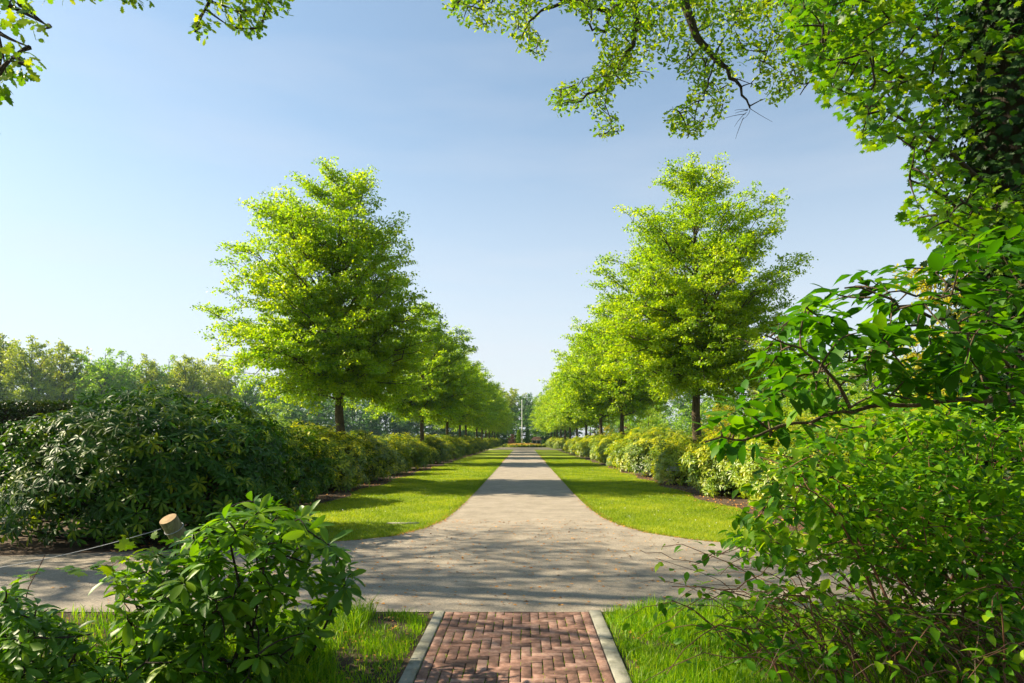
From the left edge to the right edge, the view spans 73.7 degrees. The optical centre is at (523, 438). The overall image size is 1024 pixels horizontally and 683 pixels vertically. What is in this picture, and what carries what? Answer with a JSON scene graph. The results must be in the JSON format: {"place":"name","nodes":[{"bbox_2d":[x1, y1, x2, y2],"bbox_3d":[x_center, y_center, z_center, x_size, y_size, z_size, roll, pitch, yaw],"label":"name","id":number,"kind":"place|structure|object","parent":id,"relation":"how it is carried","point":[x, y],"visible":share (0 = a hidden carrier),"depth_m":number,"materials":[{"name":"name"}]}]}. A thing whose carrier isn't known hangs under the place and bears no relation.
{"place":"outdoors","nodes":[
{"label":"outdoors","id":0,"kind":"place"},
{"bbox_2d":[0,0,970,438],"label":"sky","id":1,"kind":"structure","parent":0,"point":[124,169],"materials":[{"name":"blue"}]},
{"bbox_2d":[0,450,1016,611],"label":"asphalt road","id":2,"kind":"structure","parent":0,"point":[523,488],"depth_m":8.65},
{"bbox_2d":[4,456,997,682],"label":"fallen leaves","id":3,"kind":"object","parent":2,"relation":"on","point":[455,510],"visible":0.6,"depth_m":9.73,"materials":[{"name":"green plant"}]},
{"bbox_2d":[59,440,962,612],"bbox_3d":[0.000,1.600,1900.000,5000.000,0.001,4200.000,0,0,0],"label":"ground","id":4,"kind":"structure","parent":0,"point":[506,453],"depth_m":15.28,"materials":[{"name":"green plant"}]},
{"bbox_2d":[0,333,32,401],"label":"woodland tree","id":5,"kind":"object","parent":4,"relation":"on","point":[5,394],"visible":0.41,"depth_m":120.85,"materials":[{"name":"green plant"}]},
{"bbox_2d":[0,335,73,408],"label":"woodland tree","id":6,"kind":"object","parent":4,"relation":"on","point":[35,381],"visible":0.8,"depth_m":114.62,"materials":[{"name":"green plant"}]},
{"bbox_2d":[0,399,113,515],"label":"clipped hedge","id":7,"kind":"object","parent":4,"relation":"on","point":[11,411],"visible":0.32,"depth_m":14.25,"materials":[{"name":"green plant"}]},
{"bbox_2d":[33,338,100,408],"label":"woodland tree","id":8,"kind":"object","parent":4,"relation":"on","point":[62,382],"visible":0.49,"depth_m":123.41,"materials":[{"name":"green plant"}]},
{"bbox_2d":[70,347,144,409],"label":"woodland tree","id":9,"kind":"object","parent":4,"relation":"on","point":[99,378],"visible":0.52,"depth_m":120.91,"materials":[{"name":"green plant"}]},
{"bbox_2d":[92,350,166,407],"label":"woodland tree","id":10,"kind":"object","parent":4,"relation":"on","point":[128,367],"visible":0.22,"depth_m":127.73,"materials":[{"name":"green plant"}]},
{"bbox_2d":[116,353,173,431],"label":"woodland tree","id":11,"kind":"object","parent":4,"relation":"on","point":[150,372],"visible":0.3,"depth_m":132.86,"materials":[{"name":"green plant"}]},
{"bbox_2d":[0,0,293,133],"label":"oak tree","id":12,"kind":"object","parent":4,"relation":"on","point":[7,71],"visible":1,"depth_m":5.97,"materials":[{"name":"green plant"}]},
{"bbox_2d":[141,355,179,414],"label":"woodland tree","id":13,"kind":"object","parent":4,"relation":"on","point":[163,383],"visible":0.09,"depth_m":138.46,"materials":[{"name":"green plant"}]},
{"bbox_2d":[162,354,219,411],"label":"woodland tree","id":14,"kind":"object","parent":4,"relation":"on","point":[183,379],"visible":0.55,"depth_m":131.08,"materials":[{"name":"green plant"}]},
{"bbox_2d":[190,359,229,416],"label":"woodland tree","id":15,"kind":"object","parent":4,"relation":"on","point":[215,391],"visible":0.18,"depth_m":141.53,"materials":[{"name":"green plant"}]},
{"bbox_2d":[201,357,244,419],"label":"woodland tree","id":16,"kind":"object","parent":4,"relation":"on","point":[227,387],"visible":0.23,"depth_m":148.60,"materials":[{"name":"green plant"}]},
{"bbox_2d":[0,450,485,555],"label":"soil bed","id":17,"kind":"object","parent":4,"relation":"on","point":[34,547],"visible":0.2,"depth_m":10.43,"materials":[{"name":"brown soil"}]},
{"bbox_2d":[0,381,300,547],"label":"rhododendron bush","id":18,"kind":"object","parent":17,"relation":"on","point":[151,483],"visible":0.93,"depth_m":9.96,"materials":[{"name":"green plant"}]},
{"bbox_2d":[185,411,340,504],"bbox_3d":[-6.844,0.498,17.010,4.238,2.349,5.008,0,0,0],"label":"rhododendron bush","id":19,"kind":"object","parent":17,"relation":"on","point":[316,478],"visible":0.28,"depth_m":16.90,"materials":[{"name":"green plant"}]},
{"bbox_2d":[190,156,450,479],"bbox_3d":[-7.183,-4.074,24.070,8.495,11.662,8.580,0,0,-19],"label":"linden tree","id":20,"kind":"object","parent":17,"relation":"on","point":[335,347],"visible":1,"depth_m":22.81,"materials":[{"name":"green plant"}]},
{"bbox_2d":[285,421,373,492],"bbox_3d":[-6.795,0.548,21.633,3.958,2.270,4.510,0,0,-6],"label":"rhododendron bush","id":21,"kind":"object","parent":17,"relation":"on","point":[351,456],"visible":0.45,"depth_m":20.93,"materials":[{"name":"green plant"}]},
{"bbox_2d":[331,429,404,481],"bbox_3d":[-6.438,0.585,26.060,3.946,2.183,4.218,0,0,-1],"label":"rhododendron bush","id":22,"kind":"object","parent":17,"relation":"on","point":[377,468],"visible":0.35,"depth_m":25.26,"materials":[{"name":"green plant"}]},
{"bbox_2d":[362,432,413,473],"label":"rhododendron bush","id":23,"kind":"object","parent":17,"relation":"on","point":[405,451],"visible":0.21,"depth_m":30.75,"materials":[{"name":"green plant"}]},
{"bbox_2d":[377,432,432,468],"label":"rhododendron bush","id":24,"kind":"object","parent":17,"relation":"on","point":[417,462],"visible":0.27,"depth_m":35.14,"materials":[{"name":"green plant"}]},
{"bbox_2d":[405,436,440,464],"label":"rhododendron bush","id":25,"kind":"object","parent":17,"relation":"on","point":[431,461],"visible":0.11,"depth_m":40.25,"materials":[{"name":"green plant"}]},
{"bbox_2d":[403,433,449,463],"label":"rhododendron bush","id":26,"kind":"object","parent":17,"relation":"on","point":[431,441],"visible":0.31,"depth_m":44.28,"materials":[{"name":"green plant"}]},
{"bbox_2d":[363,300,494,441],"bbox_3d":[-6.547,-3.595,43.410,8.858,10.710,9.218,0,0,-17],"label":"linden tree","id":27,"kind":"object","parent":17,"relation":"on","point":[437,398],"visible":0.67,"depth_m":42.17,"materials":[{"name":"green plant"}]},
{"bbox_2d":[424,434,454,460],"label":"rhododendron bush","id":28,"kind":"object","parent":17,"relation":"on","point":[447,448],"visible":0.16,"depth_m":49.29,"materials":[{"name":"green plant"}]},
{"bbox_2d":[403,339,494,434],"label":"linden tree","id":29,"kind":"object","parent":17,"relation":"on","point":[470,419],"visible":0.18,"depth_m":57.16,"materials":[{"name":"green plant"}]},
{"bbox_2d":[433,432,465,459],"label":"rhododendron bush","id":30,"kind":"object","parent":17,"relation":"on","point":[459,447],"visible":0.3,"depth_m":53.44,"materials":[{"name":"green plant"}]},
{"bbox_2d":[454,437,471,455],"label":"rhododendron bush","id":31,"kind":"object","parent":17,"relation":"on","point":[468,447],"visible":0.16,"depth_m":63.03,"materials":[{"name":"green plant"}]},
{"bbox_2d":[430,358,503,436],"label":"linden tree","id":32,"kind":"object","parent":17,"relation":"on","point":[492,415],"visible":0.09,"depth_m":69.12,"materials":[{"name":"green plant"}]},
{"bbox_2d":[454,435,480,454],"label":"rhododendron bush","id":33,"kind":"object","parent":17,"relation":"on","point":[474,444],"visible":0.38,"depth_m":67.24,"materials":[{"name":"green plant"}]},
{"bbox_2d":[439,361,506,435],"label":"linden tree","id":34,"kind":"object","parent":17,"relation":"on","point":[499,404],"visible":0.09,"depth_m":80.91,"materials":[{"name":"green plant"}]},
{"bbox_2d":[461,370,511,437],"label":"linden tree","id":35,"kind":"object","parent":17,"relation":"on","point":[500,411],"visible":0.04,"depth_m":92.00,"materials":[{"name":"green plant"}]},
{"bbox_2d":[229,368,273,419],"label":"woodland tree","id":36,"kind":"object","parent":4,"relation":"on","point":[247,400],"visible":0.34,"depth_m":156.98,"materials":[{"name":"green plant"}]},
{"bbox_2d":[250,376,283,418],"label":"woodland tree","id":37,"kind":"object","parent":4,"relation":"on","point":[262,382],"visible":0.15,"depth_m":164.30,"materials":[{"name":"green plant"}]},
{"bbox_2d":[259,401,303,430],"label":"round tree","id":38,"kind":"object","parent":4,"relation":"on","point":[277,406],"visible":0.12,"depth_m":83.83,"materials":[{"name":"green plant"}]},
{"bbox_2d":[251,398,330,434],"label":"tree","id":39,"kind":"object","parent":4,"relation":"on","point":[295,408],"visible":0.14,"depth_m":136.66,"materials":[{"name":"green plant"}]},
{"bbox_2d":[270,396,361,433],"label":"tree","id":40,"kind":"object","parent":4,"relation":"on","point":[325,420],"visible":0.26,"depth_m":140.39,"materials":[{"name":"green plant"}]},
{"bbox_2d":[316,396,394,437],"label":"tree","id":41,"kind":"object","parent":4,"relation":"on","point":[356,416],"visible":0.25,"depth_m":143.65,"materials":[{"name":"green plant"}]},
{"bbox_2d":[350,402,427,438],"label":"tree","id":42,"kind":"object","parent":4,"relation":"on","point":[393,430],"visible":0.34,"depth_m":148.11,"materials":[{"name":"green plant"}]},
{"bbox_2d":[381,418,455,437],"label":"tree","id":43,"kind":"object","parent":4,"relation":"on","point":[432,430],"visible":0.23,"depth_m":152.61,"materials":[{"name":"green plant"}]},
{"bbox_2d":[425,425,488,438],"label":"tree","id":44,"kind":"object","parent":4,"relation":"on","point":[443,431],"visible":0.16,"depth_m":157.51,"materials":[{"name":"green plant"}]},
{"bbox_2d":[454,430,509,441],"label":"tree","id":45,"kind":"object","parent":4,"relation":"on","point":[499,435],"visible":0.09,"depth_m":168.77,"materials":[{"name":"green plant"}]},
{"bbox_2d":[461,391,510,438],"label":"linden tree","id":46,"kind":"object","parent":4,"relation":"on","point":[500,423],"visible":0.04,"depth_m":103.81,"materials":[{"name":"green plant"}]},
{"bbox_2d":[464,391,515,438],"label":"linden tree","id":47,"kind":"object","parent":4,"relation":"on","point":[511,416],"visible":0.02,"depth_m":115.87,"materials":[{"name":"green plant"}]},
{"bbox_2d":[484,412,529,443],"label":"tree","id":48,"kind":"object","parent":4,"relation":"on","point":[505,439],"visible":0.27,"depth_m":177.81,"materials":[{"name":"green plant"}]},
{"bbox_2d":[504,388,526,435],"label":"woodland tree","id":49,"kind":"object","parent":4,"relation":"on","point":[512,399],"visible":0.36,"depth_m":210.49,"materials":[{"name":"green plant"}]},
{"bbox_2d":[510,393,537,428],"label":"woodland tree","id":50,"kind":"object","parent":4,"relation":"on","point":[526,402],"visible":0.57,"depth_m":194.94,"materials":[{"name":"green plant"}]},
{"bbox_2d":[502,443,545,446],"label":"flower bed","id":51,"kind":"object","parent":4,"relation":"on","point":[523,445],"visible":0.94,"depth_m":133.13,"materials":[{"name":"plant"}]},
{"bbox_2d":[511,406,553,443],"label":"tree","id":52,"kind":"object","parent":4,"relation":"on","point":[532,433],"visible":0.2,"depth_m":175.30,"materials":[{"name":"green plant"}]},
{"bbox_2d":[529,395,573,437],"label":"linden tree","id":53,"kind":"object","parent":4,"relation":"on","point":[542,425],"visible":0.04,"depth_m":132.88,"materials":[{"name":"green plant"}]},
{"bbox_2d":[532,384,574,438],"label":"linden tree","id":54,"kind":"object","parent":4,"relation":"on","point":[537,403],"visible":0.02,"depth_m":119.89,"materials":[{"name":"green plant"}]},
{"bbox_2d":[529,427,584,443],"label":"tree","id":55,"kind":"object","parent":4,"relation":"on","point":[544,435],"visible":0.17,"depth_m":170.71,"materials":[{"name":"green plant"}]},
{"bbox_2d":[538,378,589,439],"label":"linden tree","id":56,"kind":"object","parent":4,"relation":"on","point":[564,427],"visible":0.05,"depth_m":107.52,"materials":[{"name":"green plant"}]},
{"bbox_2d":[581,417,634,436],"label":"tree","id":57,"kind":"object","parent":4,"relation":"on","point":[604,426],"visible":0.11,"depth_m":148.53,"materials":[{"name":"green plant"}]},
{"bbox_2d":[609,405,673,435],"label":"tree","id":58,"kind":"object","parent":4,"relation":"on","point":[635,424],"visible":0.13,"depth_m":128.89,"materials":[{"name":"green plant"}]},
{"bbox_2d":[624,408,674,438],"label":"tree","id":59,"kind":"object","parent":4,"relation":"on","point":[656,419],"visible":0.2,"depth_m":65.69,"materials":[{"name":"green plant"}]},
{"bbox_2d":[639,403,690,434],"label":"tree","id":60,"kind":"object","parent":4,"relation":"on","point":[667,413],"visible":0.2,"depth_m":139.30,"materials":[{"name":"green plant"}]},
{"bbox_2d":[441,0,909,139],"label":"oak tree","id":61,"kind":"object","parent":4,"relation":"on","point":[645,22],"visible":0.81,"depth_m":9.31,"materials":[{"name":"green plant"}]},
{"bbox_2d":[669,390,711,428],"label":"woodland tree","id":62,"kind":"object","parent":4,"relation":"on","point":[681,404],"visible":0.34,"depth_m":170.74,"materials":[{"name":"green plant"}]},
{"bbox_2d":[662,400,729,442],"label":"tree","id":63,"kind":"object","parent":4,"relation":"on","point":[705,404],"visible":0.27,"depth_m":119.46,"materials":[{"name":"green plant"}]},
{"bbox_2d":[701,404,735,440],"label":"round tree","id":64,"kind":"object","parent":4,"relation":"on","point":[717,428],"visible":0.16,"depth_m":53.94,"materials":[{"name":"green plant"}]},
{"bbox_2d":[701,388,748,414],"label":"woodland tree","id":65,"kind":"object","parent":4,"relation":"on","point":[731,396],"visible":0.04,"depth_m":159.18,"materials":[{"name":"green plant"}]},
{"bbox_2d":[701,397,752,434],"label":"tree","id":66,"kind":"object","parent":4,"relation":"on","point":[734,405],"visible":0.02,"depth_m":124.38,"materials":[{"name":"green plant"}]},
{"bbox_2d":[742,373,768,416],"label":"woodland tree","id":67,"kind":"object","parent":4,"relation":"on","point":[752,391],"visible":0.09,"depth_m":149.11,"materials":[{"name":"green plant"}]},
{"bbox_2d":[557,450,974,537],"bbox_3d":[8.200,1.596,54.650,7.600,0.001,87.300,0,0,0],"label":"soil bed","id":68,"kind":"object","parent":4,"relation":"on","point":[728,500],"visible":0.2,"depth_m":18.63,"materials":[{"name":"brown soil"}]},
{"bbox_2d":[534,377,582,438],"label":"linden tree","id":69,"kind":"object","parent":68,"relation":"on","point":[545,417],"visible":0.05,"depth_m":96.16,"materials":[{"name":"green plant"}]},
{"bbox_2d":[538,364,592,436],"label":"linden tree","id":70,"kind":"object","parent":68,"relation":"on","point":[547,413],"visible":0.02,"depth_m":84.49,"materials":[{"name":"green plant"}]},
{"bbox_2d":[543,358,619,437],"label":"linden tree","id":71,"kind":"object","parent":68,"relation":"on","point":[562,419],"visible":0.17,"depth_m":71.13,"materials":[{"name":"green plant"}]},
{"bbox_2d":[570,434,603,456],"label":"rhododendron bush","id":72,"kind":"object","parent":68,"relation":"on","point":[575,446],"visible":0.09,"depth_m":62.12,"materials":[{"name":"green plant"}]},
{"bbox_2d":[578,433,609,457],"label":"rhododendron bush","id":73,"kind":"object","parent":68,"relation":"on","point":[584,447],"visible":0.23,"depth_m":57.16,"materials":[{"name":"green plant"}]},
{"bbox_2d":[538,325,656,436],"bbox_3d":[6.840,-4.341,60.068,9.965,12.260,11.107,0,0,15],"label":"linden tree","id":74,"kind":"object","parent":68,"relation":"on","point":[583,410],"visible":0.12,"depth_m":59.30,"materials":[{"name":"green plant"}]},
{"bbox_2d":[588,434,611,459],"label":"rhododendron bush","id":75,"kind":"object","parent":68,"relation":"on","point":[592,446],"visible":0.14,"depth_m":52.02,"materials":[{"name":"green plant"}]},
{"bbox_2d":[594,431,631,464],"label":"rhododendron bush","id":76,"kind":"object","parent":68,"relation":"on","point":[601,455],"visible":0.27,"depth_m":42.83,"materials":[{"name":"green plant"}]},
{"bbox_2d":[606,440,628,465],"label":"rhododendron bush","id":77,"kind":"object","parent":68,"relation":"on","point":[608,457],"visible":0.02,"depth_m":38.54,"materials":[{"name":"green plant"}]},
{"bbox_2d":[549,297,691,437],"bbox_3d":[6.434,-3.987,46.028,9.491,11.511,9.699,0,0,26],"label":"linden tree","id":78,"kind":"object","parent":68,"relation":"on","point":[621,398],"visible":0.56,"depth_m":44.45,"materials":[{"name":"green plant"}]},
{"bbox_2d":[603,424,670,471],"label":"rhododendron bush","id":79,"kind":"object","parent":68,"relation":"on","point":[621,463],"visible":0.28,"depth_m":33.64,"materials":[{"name":"green plant"}]},
{"bbox_2d":[623,427,691,475],"bbox_3d":[6.205,0.572,29.665,3.857,2.217,4.513,0,0,0],"label":"rhododendron bush","id":80,"kind":"object","parent":68,"relation":"on","point":[640,454],"visible":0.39,"depth_m":29.08,"materials":[{"name":"green plant"}]},
{"bbox_2d":[647,431,707,485],"bbox_3d":[6.256,0.676,24.842,3.586,1.990,4.111,0,0,8],"label":"rhododendron bush","id":81,"kind":"object","parent":68,"relation":"on","point":[671,453],"visible":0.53,"depth_m":23.97,"materials":[{"name":"green plant"}]},
{"bbox_2d":[570,149,827,447],"bbox_3d":[6.465,-4.348,24.776,9.503,12.222,9.414,0,0,0],"label":"linden tree","id":82,"kind":"object","parent":68,"relation":"on","point":[712,357],"visible":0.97,"depth_m":23.59,"materials":[{"name":"green plant"}]},
{"bbox_2d":[678,421,791,497],"bbox_3d":[6.531,0.571,19.807,3.908,2.214,4.289,0,0,20],"label":"rhododendron bush","id":83,"kind":"object","parent":68,"relation":"on","point":[712,477],"visible":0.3,"depth_m":18.93,"materials":[{"name":"green plant"}]},
{"bbox_2d":[723,407,958,512],"bbox_3d":[7.144,0.474,15.587,4.952,2.398,5.325,0,0,0],"label":"flowering bush","id":84,"kind":"object","parent":68,"relation":"on","point":[749,467],"visible":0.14,"depth_m":14.77,"materials":[{"name":"green plant"}]},
{"bbox_2d":[824,450,976,537],"bbox_3d":[7.016,0.927,11.933,3.535,1.482,2.880,0,0,0],"label":"flowering bush","id":85,"kind":"object","parent":68,"relation":"on","point":[855,508],"visible":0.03,"depth_m":11.48,"materials":[{"name":"green plant"}]},
{"bbox_2d":[746,351,877,455],"bbox_3d":[16.762,-1.685,40.112,8.147,7.108,7.964,0,0,-20],"label":"round tree","id":86,"kind":"object","parent":4,"relation":"on","point":[787,411],"visible":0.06,"depth_m":39.06,"materials":[{"name":"green plant"}]},
{"bbox_2d":[804,361,868,401],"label":"woodland tree","id":87,"kind":"object","parent":4,"relation":"on","point":[843,385],"visible":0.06,"depth_m":128.26,"materials":[{"name":"green plant"}]},
{"bbox_2d":[833,348,897,401],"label":"woodland tree","id":88,"kind":"object","parent":4,"relation":"on","point":[866,384],"visible":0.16,"depth_m":121.14,"materials":[{"name":"green plant"}]},
{"bbox_2d":[838,385,909,418],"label":"tree","id":89,"kind":"object","parent":4,"relation":"on","point":[862,395],"depth_m":99.76,"materials":[{"name":"green plant"}]},
{"bbox_2d":[848,392,903,450],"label":"round tree","id":90,"kind":"object","parent":4,"relation":"on","point":[864,395],"visible":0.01,"depth_m":43.73,"materials":[{"name":"green plant"}]},
{"bbox_2d":[778,0,1023,594],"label":"maple tree","id":91,"kind":"object","parent":4,"relation":"on","point":[987,163],"visible":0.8,"depth_m":6.09,"materials":[{"name":"green plant"}]},
{"bbox_2d":[892,235,974,451],"bbox_3d":[12.585,-2.140,17.588,6.060,7.815,6.972,0,0,36],"label":"golden tree","id":92,"kind":"object","parent":4,"relation":"on","point":[924,289],"visible":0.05,"depth_m":17.91,"materials":[{"name":"green plant"}]},
{"bbox_2d":[0,589,1023,682],"bbox_3d":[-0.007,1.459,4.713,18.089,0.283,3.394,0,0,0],"label":"long grass","id":93,"kind":"structure","parent":0,"point":[641,621],"depth_m":5.05,"materials":[{"name":"green plant"}]},
{"bbox_2d":[0,580,122,682],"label":"rhododendron plant","id":94,"kind":"object","parent":93,"relation":"on","point":[35,633],"visible":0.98,"depth_m":3.61,"materials":[{"name":"green plant"}]},
{"bbox_2d":[9,531,215,679],"bbox_3d":[-2.482,1.097,4.206,1.192,1.071,0.465,0,0,0],"label":"maple sapling","id":95,"kind":"object","parent":93,"relation":"on","point":[125,544],"visible":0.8,"depth_m":4.20,"materials":[{"name":"green plant"}]},
{"bbox_2d":[159,514,234,633],"bbox_3d":[-2.455,1.144,5.329,0.138,1.187,0.830,0,0,26],"label":"wooden post","id":96,"kind":"object","parent":93,"relation":"on","point":[170,523],"visible":0.24,"depth_m":5.00,"materials":[{"name":"brown wood"}]},
{"bbox_2d":[0,522,183,567],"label":"fence wire","id":97,"kind":"object","parent":96,"relation":"attached to","point":[97,546],"visible":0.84,"depth_m":4.96,"materials":[{"name":"grey metal"}]},
{"bbox_2d":[78,491,366,682],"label":"rhododendron plant","id":98,"kind":"object","parent":93,"relation":"on","point":[213,608],"visible":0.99,"depth_m":4.11,"materials":[{"name":"green plant"}]},
{"bbox_2d":[623,518,1023,682],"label":"bramble bush","id":99,"kind":"object","parent":93,"relation":"on","point":[1006,651],"visible":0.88,"depth_m":4.14,"materials":[{"name":"green plant"}]},
{"bbox_2d":[690,213,1023,465],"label":"elder shrub","id":100,"kind":"object","parent":93,"relation":"on","point":[884,337],"visible":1,"depth_m":3.16,"materials":[{"name":"green plant"}]},
{"bbox_2d":[708,394,1023,682],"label":"leafy shrub","id":101,"kind":"object","parent":93,"relation":"on","point":[975,499],"visible":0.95,"depth_m":4.23,"materials":[{"name":"green plant"}]},
{"bbox_2d":[414,612,614,682],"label":"brick path","id":102,"kind":"structure","parent":0,"point":[580,665],"depth_m":5.08,"materials":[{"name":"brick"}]},
{"bbox_2d":[398,610,631,682],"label":"kerb","id":103,"kind":"structure","parent":102,"relation":"on","point":[607,643],"depth_m":5.08,"materials":[{"name":"concrete"}]},
{"bbox_2d":[487,447,561,449],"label":"plaza road","id":104,"kind":"structure","parent":0,"point":[523,448],"depth_m":114.32,"materials":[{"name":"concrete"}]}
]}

